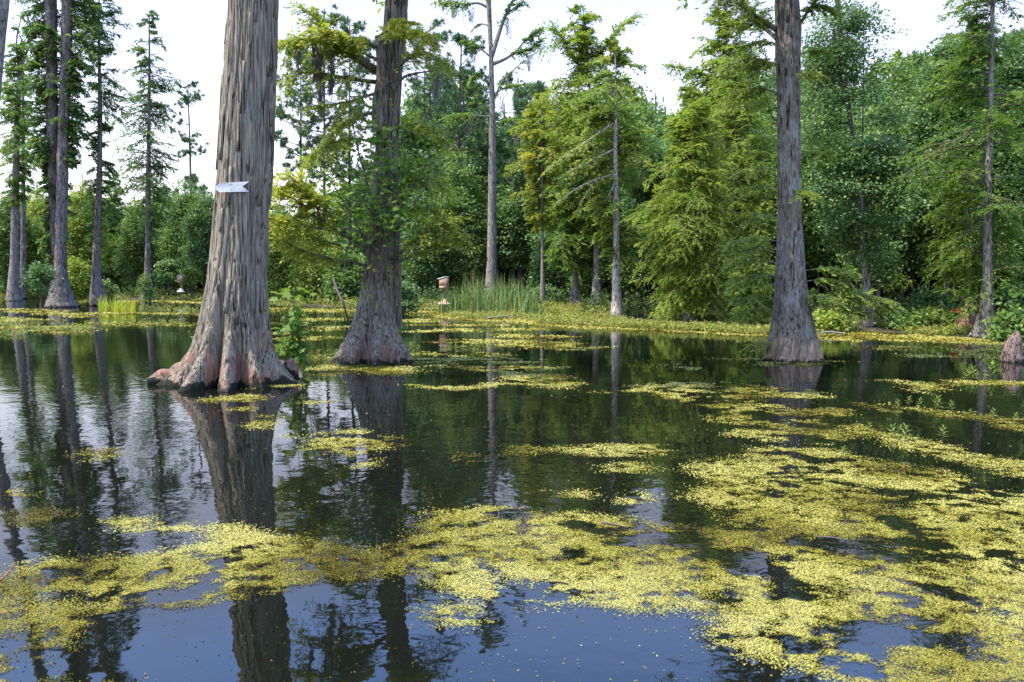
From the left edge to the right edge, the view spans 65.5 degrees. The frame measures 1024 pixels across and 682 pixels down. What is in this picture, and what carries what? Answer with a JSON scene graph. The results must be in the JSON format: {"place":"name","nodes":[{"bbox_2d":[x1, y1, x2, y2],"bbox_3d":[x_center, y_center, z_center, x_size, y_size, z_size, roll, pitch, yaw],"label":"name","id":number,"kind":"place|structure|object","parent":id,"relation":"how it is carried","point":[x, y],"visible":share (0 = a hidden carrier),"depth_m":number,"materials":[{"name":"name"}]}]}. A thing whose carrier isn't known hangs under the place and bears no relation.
{"place":"outdoors","nodes":[
{"label":"outdoors","id":0,"kind":"place"},
{"bbox_2d":[0,287,976,337],"bbox_3d":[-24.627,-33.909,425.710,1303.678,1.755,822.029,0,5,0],"label":"ground","id":1,"kind":"structure","parent":0,"point":[877,329],"depth_m":30.49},
{"bbox_2d":[19,183,73,292],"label":"broadleaf tree","id":2,"kind":"object","parent":1,"relation":"on","point":[33,202],"visible":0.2,"depth_m":64.75,"materials":[{"name":"green plant"}]},
{"bbox_2d":[67,174,116,283],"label":"broadleaf tree","id":3,"kind":"object","parent":1,"relation":"on","point":[83,248],"visible":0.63,"depth_m":64.64,"materials":[{"name":"green plant"}]},
{"bbox_2d":[101,266,129,286],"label":"broadleaf tree","id":4,"kind":"object","parent":1,"relation":"on","point":[108,274],"visible":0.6,"depth_m":67.12,"materials":[{"name":"green plant"}]},
{"bbox_2d":[100,174,133,291],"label":"broadleaf tree","id":5,"kind":"object","parent":1,"relation":"on","point":[115,201],"visible":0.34,"depth_m":69.37,"materials":[{"name":"green plant"}]},
{"bbox_2d":[107,197,159,291],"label":"broadleaf tree","id":6,"kind":"object","parent":1,"relation":"on","point":[131,254],"visible":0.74,"depth_m":64.86,"materials":[{"name":"green plant"}]},
{"bbox_2d":[152,256,182,294],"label":"broadleaf tree","id":7,"kind":"object","parent":1,"relation":"on","point":[166,269],"visible":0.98,"depth_m":60.70,"materials":[{"name":"green plant"}]},
{"bbox_2d":[151,173,208,291],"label":"broadleaf tree","id":8,"kind":"object","parent":1,"relation":"on","point":[169,242],"visible":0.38,"depth_m":64.63,"materials":[{"name":"green plant"}]},
{"bbox_2d":[167,80,209,198],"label":"pine tree","id":9,"kind":"object","parent":1,"relation":"on","point":[186,100],"visible":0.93,"depth_m":77.02,"materials":[{"name":"plant"}]},
{"bbox_2d":[175,266,202,297],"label":"sapling","id":10,"kind":"object","parent":1,"relation":"on","point":[190,275],"visible":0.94,"depth_m":58.48,"materials":[{"name":"green plant"}]},
{"bbox_2d":[172,189,213,294],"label":"broadleaf tree","id":11,"kind":"object","parent":1,"relation":"on","point":[198,224],"visible":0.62,"depth_m":60.05,"materials":[{"name":"green plant"}]},
{"bbox_2d":[268,205,297,297],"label":"broadleaf tree","id":12,"kind":"object","parent":1,"relation":"on","point":[275,270],"visible":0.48,"depth_m":50.44,"materials":[{"name":"green plant"}]},
{"bbox_2d":[274,45,332,220],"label":"pine tree","id":13,"kind":"object","parent":1,"relation":"on","point":[283,142],"visible":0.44,"depth_m":56.51,"materials":[{"name":"green plant"}]},
{"bbox_2d":[279,221,335,301],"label":"broadleaf tree","id":14,"kind":"object","parent":1,"relation":"on","point":[304,280],"visible":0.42,"depth_m":48.89,"materials":[{"name":"green plant"}]},
{"bbox_2d":[277,2,364,236],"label":"pine tree","id":15,"kind":"object","parent":1,"relation":"on","point":[305,128],"visible":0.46,"depth_m":54.72,"materials":[{"name":"green plant"}]},
{"bbox_2d":[313,243,365,304],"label":"broadleaf tree","id":16,"kind":"object","parent":1,"relation":"on","point":[349,283],"visible":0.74,"depth_m":47.68,"materials":[{"name":"green plant"}]},
{"bbox_2d":[313,19,375,250],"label":"pine tree","id":17,"kind":"object","parent":1,"relation":"on","point":[359,69],"visible":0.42,"depth_m":56.44,"materials":[{"name":"green plant"}]},
{"bbox_2d":[364,109,456,292],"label":"broadleaf tree","id":18,"kind":"object","parent":1,"relation":"on","point":[406,134],"visible":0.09,"depth_m":58.23,"materials":[{"name":"green plant"}]},
{"bbox_2d":[401,280,424,313],"bbox_3d":[-5.166,-1.938,37.264,2.482,1.864,2.579,0,5,0],"label":"shrub","id":19,"kind":"object","parent":1,"relation":"on","point":[409,302],"visible":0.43,"depth_m":37.19,"materials":[{"name":"green plant"}]},
{"bbox_2d":[400,181,455,299],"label":"broadleaf tree","id":20,"kind":"object","parent":1,"relation":"on","point":[427,276],"visible":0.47,"depth_m":49.08,"materials":[{"name":"green plant"}]},
{"bbox_2d":[398,17,464,293],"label":"pine tree","id":21,"kind":"object","parent":1,"relation":"on","point":[416,82],"visible":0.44,"depth_m":59.13,"materials":[{"name":"green plant"}]},
{"bbox_2d":[399,119,477,221],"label":"broadleaf tree","id":22,"kind":"object","parent":1,"relation":"on","point":[434,153],"visible":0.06,"depth_m":57.61,"materials":[{"name":"green plant"}]},
{"bbox_2d":[414,32,506,293],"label":"pine tree","id":23,"kind":"object","parent":1,"relation":"on","point":[464,72],"visible":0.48,"depth_m":53.15,"materials":[{"name":"green plant"}]},
{"bbox_2d":[428,146,510,294],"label":"broadleaf tree","id":24,"kind":"object","parent":1,"relation":"on","point":[473,264],"visible":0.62,"depth_m":50.45,"materials":[{"name":"green plant"}]},
{"bbox_2d":[425,117,525,208],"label":"broadleaf tree","id":25,"kind":"object","parent":1,"relation":"on","point":[483,133],"visible":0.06,"depth_m":56.65,"materials":[{"name":"green plant"}]},
{"bbox_2d":[442,149,511,271],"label":"broadleaf tree","id":26,"kind":"object","parent":1,"relation":"on","point":[484,181],"visible":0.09,"depth_m":53.75,"materials":[{"name":"green plant"}]},
{"bbox_2d":[0,289,973,335],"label":"marsh plants","id":27,"kind":"object","parent":1,"relation":"on","point":[560,313],"visible":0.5,"depth_m":30.02,"materials":[{"name":"green plant"}]},
{"bbox_2d":[0,283,979,319],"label":"undergrowth","id":28,"kind":"object","parent":1,"relation":"on","point":[631,307],"visible":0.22,"depth_m":36.00,"materials":[{"name":"green plant"}]},
{"bbox_2d":[433,0,549,299],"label":"cypress tree","id":29,"kind":"object","parent":1,"relation":"on","point":[491,270],"visible":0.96,"depth_m":43.63,"materials":[{"name":"grey plant"}]},
{"bbox_2d":[439,272,547,314],"bbox_3d":[-0.465,-2.416,37.923,4.176,2.208,8.606,-5,7,-44],"label":"reed clump","id":30,"kind":"object","parent":1,"relation":"on","point":[477,296],"visible":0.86,"depth_m":37.64,"materials":[{"name":"plant"}]},
{"bbox_2d":[0,66,1005,299],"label":"broadleaf forest","id":31,"kind":"object","parent":1,"relation":"on","point":[812,284],"visible":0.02,"depth_m":54.39,"materials":[{"name":"green plant"}]},
{"bbox_2d":[479,175,538,295],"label":"broadleaf tree","id":32,"kind":"object","parent":1,"relation":"on","point":[512,231],"visible":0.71,"depth_m":51.08,"materials":[{"name":"green plant"}]},
{"bbox_2d":[19,38,1000,276],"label":"cypress forest","id":33,"kind":"object","parent":1,"relation":"on","point":[896,54],"depth_m":64.02,"materials":[{"name":"green plant"}]},
{"bbox_2d":[0,28,1023,234],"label":"pine forest","id":34,"kind":"object","parent":1,"relation":"on","point":[540,87],"visible":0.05,"depth_m":65.60,"materials":[{"name":"plant"}]},
{"bbox_2d":[469,70,560,293],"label":"pine tree","id":35,"kind":"object","parent":1,"relation":"on","point":[521,105],"visible":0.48,"depth_m":50.88,"materials":[{"name":"green plant"}]},
{"bbox_2d":[502,92,573,304],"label":"cypress tree","id":36,"kind":"object","parent":1,"relation":"on","point":[531,165],"visible":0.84,"depth_m":39.29,"materials":[{"name":"green plant"}]},
{"bbox_2d":[521,223,571,300],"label":"broadleaf tree","id":37,"kind":"object","parent":1,"relation":"on","point":[554,278],"visible":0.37,"depth_m":45.81,"materials":[{"name":"green plant"}]},
{"bbox_2d":[529,283,568,302],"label":"shrub","id":38,"kind":"object","parent":1,"relation":"on","point":[549,289],"visible":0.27,"depth_m":41.94,"materials":[{"name":"green plant"}]},
{"bbox_2d":[513,144,593,286],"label":"broadleaf tree","id":39,"kind":"object","parent":1,"relation":"on","point":[557,179],"visible":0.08,"depth_m":47.69,"materials":[{"name":"green plant"}]},
{"bbox_2d":[121,60,1023,241],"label":"light leaved forest","id":40,"kind":"object","parent":1,"relation":"on","point":[653,120],"visible":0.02,"depth_m":54.67,"materials":[{"name":"green plant"}]},
{"bbox_2d":[541,184,609,306],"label":"cypress tree","id":41,"kind":"object","parent":1,"relation":"on","point":[577,253],"visible":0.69,"depth_m":38.52,"materials":[{"name":"green plant"}]},
{"bbox_2d":[130,42,1022,293],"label":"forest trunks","id":42,"kind":"object","parent":1,"relation":"on","point":[573,133],"visible":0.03,"depth_m":64.95,"materials":[{"name":"green plant"}]},
{"bbox_2d":[566,264,606,298],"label":"shrub","id":43,"kind":"object","parent":1,"relation":"on","point":[586,283],"visible":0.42,"depth_m":42.39,"materials":[{"name":"green plant"}]},
{"bbox_2d":[525,3,662,303],"bbox_3d":[3.969,-8.542,37.864,6.803,14.510,8.977,0,5,0],"label":"cypress tree","id":44,"kind":"object","parent":1,"relation":"on","point":[583,40],"visible":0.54,"depth_m":37.29,"materials":[{"name":"green plant"}]},
{"bbox_2d":[537,36,656,318],"bbox_3d":[3.741,-6.161,30.949,3.804,11.276,4.922,4,6,41],"label":"cypress tree","id":45,"kind":"object","parent":1,"relation":"on","point":[596,164],"visible":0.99,"depth_m":31.30,"materials":[{"name":"green plant"}]},
{"bbox_2d":[587,176,635,292],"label":"broadleaf tree","id":46,"kind":"object","parent":1,"relation":"on","point":[621,198],"visible":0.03,"depth_m":44.87,"materials":[{"name":"green plant"}]},
{"bbox_2d":[597,222,669,303],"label":"broadleaf tree","id":47,"kind":"object","parent":1,"relation":"on","point":[626,272],"visible":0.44,"depth_m":37.59,"materials":[{"name":"green plant"}]},
{"bbox_2d":[618,132,678,300],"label":"broadleaf tree","id":48,"kind":"object","parent":1,"relation":"on","point":[659,156],"visible":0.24,"depth_m":41.31,"materials":[{"name":"green plant"}]},
{"bbox_2d":[617,85,749,323],"bbox_3d":[6.508,-4.598,28.098,6.046,8.627,4.596,-3,6,-34],"label":"cypress tree","id":49,"kind":"object","parent":1,"relation":"on","point":[688,241],"visible":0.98,"depth_m":27.75,"materials":[{"name":"green plant"}]},
{"bbox_2d":[656,5,776,301],"bbox_3d":[9.789,-8.606,38.383,6.408,14.444,5.603,-3,5,-31],"label":"cypress tree","id":50,"kind":"object","parent":1,"relation":"on","point":[718,45],"visible":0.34,"depth_m":37.22,"materials":[{"name":"green plant"}]},
{"bbox_2d":[679,48,777,313],"bbox_3d":[9.093,-6.208,31.957,4.994,10.861,4.908,-2,5,-18],"label":"cypress tree","id":51,"kind":"object","parent":1,"relation":"on","point":[756,149],"visible":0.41,"depth_m":31.68,"materials":[{"name":"green plant"}]},
{"bbox_2d":[721,142,777,286],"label":"broadleaf tree","id":52,"kind":"object","parent":1,"relation":"on","point":[774,244],"visible":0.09,"depth_m":36.20,"materials":[{"name":"green plant"}]},
{"bbox_2d":[727,233,774,325],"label":"cypress tree","id":53,"kind":"object","parent":1,"relation":"on","point":[767,315],"visible":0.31,"depth_m":25.91,"materials":[{"name":"green plant"}]},
{"bbox_2d":[739,140,810,270],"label":"broadleaf tree","id":54,"kind":"object","parent":1,"relation":"on","point":[772,183],"visible":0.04,"depth_m":35.91,"materials":[{"name":"green plant"}]},
{"bbox_2d":[773,208,838,279],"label":"broadleaf tree","id":55,"kind":"object","parent":1,"relation":"on","point":[808,273],"visible":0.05,"depth_m":35.67,"materials":[{"name":"green plant"}]},
{"bbox_2d":[765,83,866,310],"bbox_3d":[13.432,-6.122,34.785,4.734,10.130,4.626,0,5,0],"label":"broadleaf tree","id":56,"kind":"object","parent":1,"relation":"on","point":[814,250],"visible":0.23,"depth_m":34.17,"materials":[{"name":"green plant"}]},
{"bbox_2d":[812,307,858,332],"bbox_3d":[10.162,-0.543,25.767,2.098,1.132,2.009,3,6,32],"label":"shrub","id":57,"kind":"object","parent":1,"relation":"on","point":[824,320],"visible":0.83,"depth_m":25.31,"materials":[{"name":"green plant"}]},
{"bbox_2d":[832,311,861,331],"bbox_3d":[10.786,-0.689,25.862,1.666,0.741,2.363,4,6,40],"label":"grass tuft","id":58,"kind":"object","parent":1,"relation":"on","point":[855,327],"visible":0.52,"depth_m":25.36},
{"bbox_2d":[771,0,933,326],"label":"sweetgum tree","id":59,"kind":"object","parent":1,"relation":"on","point":[859,163],"visible":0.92,"depth_m":25.80,"materials":[{"name":"green plant"}]},
{"bbox_2d":[825,224,884,298],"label":"broadleaf tree","id":60,"kind":"object","parent":1,"relation":"on","point":[843,264],"visible":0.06,"depth_m":31.62,"materials":[{"name":"green plant"}]},
{"bbox_2d":[833,191,920,301],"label":"cypress tree","id":61,"kind":"object","parent":1,"relation":"on","point":[897,285],"visible":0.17,"depth_m":33.09,"materials":[{"name":"green plant"}]},
{"bbox_2d":[843,234,912,303],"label":"broadleaf tree","id":62,"kind":"object","parent":1,"relation":"on","point":[878,280],"visible":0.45,"depth_m":30.84,"materials":[{"name":"green plant"}]},
{"bbox_2d":[853,73,913,297],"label":"broadleaf tree","id":63,"kind":"object","parent":1,"relation":"on","point":[866,131],"visible":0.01,"depth_m":39.60,"materials":[{"name":"green plant"}]},
{"bbox_2d":[853,137,938,302],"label":"broadleaf tree","id":64,"kind":"object","parent":1,"relation":"on","point":[915,230],"visible":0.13,"depth_m":33.08,"materials":[{"name":"green plant"}]},
{"bbox_2d":[861,50,932,302],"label":"broadleaf tree","id":65,"kind":"object","parent":1,"relation":"on","point":[904,74],"visible":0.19,"depth_m":33.52,"materials":[{"name":"green plant"}]},
{"bbox_2d":[872,306,954,329],"bbox_3d":[13.089,-0.598,25.737,2.400,1.103,2.310,0,5,0],"label":"shrub","id":66,"kind":"object","parent":1,"relation":"on","point":[922,317],"visible":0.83,"depth_m":25.38,"materials":[{"name":"green plant"}]},
{"bbox_2d":[893,208,940,302],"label":"broadleaf tree","id":67,"kind":"object","parent":1,"relation":"on","point":[912,256],"visible":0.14,"depth_m":33.44,"materials":[{"name":"green plant"}]},
{"bbox_2d":[899,282,959,316],"bbox_3d":[14.191,-1.037,26.934,2.258,1.940,2.296,-2,5,-22],"label":"shrub","id":68,"kind":"object","parent":1,"relation":"on","point":[926,299],"visible":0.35,"depth_m":26.68,"materials":[{"name":"green plant"}]},
{"bbox_2d":[903,305,957,324],"bbox_3d":[13.770,-0.649,26.281,2.098,1.150,1.932,-4,6,-41],"label":"shrub","id":69,"kind":"object","parent":1,"relation":"on","point":[947,314],"visible":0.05,"depth_m":25.78,"materials":[{"name":"green plant"}]},
{"bbox_2d":[891,148,984,297],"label":"broadleaf tree","id":70,"kind":"object","parent":1,"relation":"on","point":[911,210],"visible":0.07,"depth_m":31.79,"materials":[{"name":"green plant"}]},
{"bbox_2d":[893,27,988,293],"bbox_3d":[16.863,-6.366,31.302,3.874,11.188,3.974,-3,6,-35],"label":"broadleaf tree","id":71,"kind":"object","parent":1,"relation":"on","point":[920,131],"visible":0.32,"depth_m":30.72,"materials":[{"name":"green plant"}]},
{"bbox_2d":[883,0,1023,338],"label":"cypress tree","id":72,"kind":"object","parent":1,"relation":"on","point":[965,66],"visible":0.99,"depth_m":22.79,"materials":[{"name":"green plant"}]},
{"bbox_2d":[917,141,1020,327],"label":"cypress tree","id":73,"kind":"object","parent":1,"relation":"on","point":[929,245],"visible":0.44,"depth_m":24.83,"materials":[{"name":"green plant"}]},
{"bbox_2d":[959,21,1023,289],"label":"broadleaf tree","id":74,"kind":"object","parent":1,"relation":"on","point":[1008,164],"visible":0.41,"depth_m":28.05,"materials":[{"name":"green plant"}]},
{"bbox_2d":[973,276,1023,322],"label":"shrub","id":75,"kind":"object","parent":1,"relation":"on","point":[1019,299],"visible":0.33,"depth_m":22.80,"materials":[{"name":"green plant"}]},
{"bbox_2d":[973,170,1023,284],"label":"broadleaf tree","id":76,"kind":"object","parent":1,"relation":"on","point":[998,210],"visible":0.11,"depth_m":28.52,"materials":[{"name":"green plant"}]},
{"bbox_2d":[977,302,1023,342],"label":"shrub","id":77,"kind":"object","parent":1,"relation":"on","point":[1010,322],"visible":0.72,"depth_m":21.74,"materials":[{"name":"green plant"}]},
{"bbox_2d":[0,298,1023,681],"bbox_3d":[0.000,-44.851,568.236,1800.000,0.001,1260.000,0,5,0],"label":"water","id":78,"kind":"structure","parent":0,"point":[228,470],"depth_m":6.60,"materials":[{"name":"black liquid"}]},
{"bbox_2d":[0,0,9,98],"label":"cypress tree","id":79,"kind":"object","parent":78,"relation":"on","point":[4,9],"visible":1,"depth_m":25.38,"materials":[{"name":"grey plant"}]},
{"bbox_2d":[0,56,40,298],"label":"cypress tree","id":80,"kind":"object","parent":78,"relation":"on","point":[23,256],"visible":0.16,"depth_m":61.44,"materials":[{"name":"green plant"}]},
{"bbox_2d":[0,0,41,300],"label":"cypress tree","id":81,"kind":"object","parent":78,"relation":"on","point":[14,289],"visible":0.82,"depth_m":55.90,"materials":[{"name":"green plant"}]},
{"bbox_2d":[0,194,45,292],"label":"broadleaf tree","id":82,"kind":"object","parent":78,"relation":"on","point":[5,221],"visible":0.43,"depth_m":62.57,"materials":[{"name":"green plant"}]},
{"bbox_2d":[19,260,63,308],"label":"shrub","id":83,"kind":"object","parent":78,"relation":"on","point":[40,276],"visible":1,"depth_m":42.61,"materials":[{"name":"green plant"}]},
{"bbox_2d":[8,0,115,307],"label":"cypress tree","id":84,"kind":"object","parent":78,"relation":"on","point":[57,152],"visible":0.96,"depth_m":44.93,"materials":[{"name":"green plant"}]},
{"bbox_2d":[67,253,91,303],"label":"shrub","id":85,"kind":"object","parent":78,"relation":"on","point":[80,288],"visible":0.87,"depth_m":48.73,"materials":[{"name":"green plant"}]},
{"bbox_2d":[96,293,116,312],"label":"grass tuft","id":86,"kind":"object","parent":78,"relation":"on","point":[105,305],"visible":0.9,"depth_m":39.30,"materials":[{"name":"green plant"}]},
{"bbox_2d":[71,0,143,305],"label":"cypress tree","id":87,"kind":"object","parent":78,"relation":"on","point":[97,289],"visible":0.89,"depth_m":47.26,"materials":[{"name":"green plant"}]},
{"bbox_2d":[102,276,124,303],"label":"shrub","id":88,"kind":"object","parent":78,"relation":"on","point":[110,290],"visible":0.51,"depth_m":50.36,"materials":[{"name":"green plant"}]},
{"bbox_2d":[113,298,135,312],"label":"grass tuft","id":89,"kind":"object","parent":78,"relation":"on","point":[123,307],"visible":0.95,"depth_m":38.90,"materials":[{"name":"green plant"}]},
{"bbox_2d":[103,9,185,300],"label":"cypress tree","id":90,"kind":"object","parent":78,"relation":"on","point":[148,120],"visible":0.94,"depth_m":56.14,"materials":[{"name":"green plant"}]},
{"bbox_2d":[135,273,160,301],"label":"shrub","id":91,"kind":"object","parent":78,"relation":"on","point":[146,292],"visible":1,"depth_m":53.77,"materials":[{"name":"green plant"}]},
{"bbox_2d":[147,0,298,392],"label":"cypress tree","id":92,"kind":"object","parent":78,"relation":"on","point":[231,347],"visible":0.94,"depth_m":12.81,"materials":[{"name":"brown plant"}]},
{"bbox_2d":[213,181,248,191],"bbox_3d":[-4.481,-2.458,12.699,0.572,0.171,0.050,0,5,0],"label":"arrow sign","id":93,"kind":"object","parent":92,"relation":"attached to","point":[231,187],"visible":1,"depth_m":12.69,"materials":[{"name":"white paint"}]},
{"bbox_2d":[0,302,497,359],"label":"floating plants","id":94,"kind":"object","parent":78,"relation":"on","point":[90,326],"visible":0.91,"depth_m":27.88,"materials":[{"name":"green plant"}]},
{"bbox_2d":[269,278,316,371],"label":"maple sapling","id":95,"kind":"object","parent":78,"relation":"on","point":[296,350],"visible":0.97,"depth_m":14.64,"materials":[{"name":"green plant"}]},
{"bbox_2d":[268,0,491,366],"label":"cypress tree","id":96,"kind":"object","parent":78,"relation":"on","point":[388,346],"visible":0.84,"depth_m":15.81,"materials":[{"name":"green plant"}]},
{"bbox_2d":[309,44,319,85],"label":"spanish moss","id":97,"kind":"object","parent":96,"relation":"hanging from","point":[314,62],"visible":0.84,"depth_m":15.19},
{"bbox_2d":[315,45,327,124],"bbox_3d":[-3.707,-4.917,15.367,0.311,1.536,0.385,0,5,0],"label":"spanish moss","id":98,"kind":"object","parent":96,"relation":"hanging from","point":[321,90],"visible":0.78,"depth_m":15.30,"materials":[{"name":"plant"}]},
{"bbox_2d":[326,50,336,101],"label":"spanish moss","id":99,"kind":"object","parent":96,"relation":"hanging from","point":[331,83],"visible":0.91,"depth_m":15.41,"materials":[{"name":"plant"}]},
{"bbox_2d":[290,98,462,358],"bbox_3d":[-2.590,-2.148,15.530,3.265,5.050,1.852,0,5,0],"label":"red maple","id":100,"kind":"object","parent":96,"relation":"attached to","point":[354,217],"visible":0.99,"depth_m":15.59,"materials":[{"name":"green plant"}]},
{"bbox_2d":[432,74,442,107],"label":"spanish moss","id":101,"kind":"object","parent":96,"relation":"hanging from","point":[437,83],"visible":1,"depth_m":15.43,"materials":[{"name":"plant"}]},
{"bbox_2d":[0,299,1023,681],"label":"duckweed","id":102,"kind":"object","parent":78,"relation":"on","point":[632,569],"visible":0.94,"depth_m":5.24,"materials":[{"name":"plant"}]},
{"bbox_2d":[676,0,905,363],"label":"cypress tree","id":103,"kind":"object","parent":78,"relation":"on","point":[792,336],"visible":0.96,"depth_m":16.47,"materials":[{"name":"green plant"}]},
{"bbox_2d":[1000,331,1023,362],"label":"cypress knee","id":104,"kind":"object","parent":78,"relation":"in","point":[1012,351],"visible":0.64,"depth_m":16.54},
{"bbox_2d":[0,0,1023,219],"label":"sky","id":105,"kind":"structure","parent":0,"point":[192,31],"materials":[{"name":"white"}]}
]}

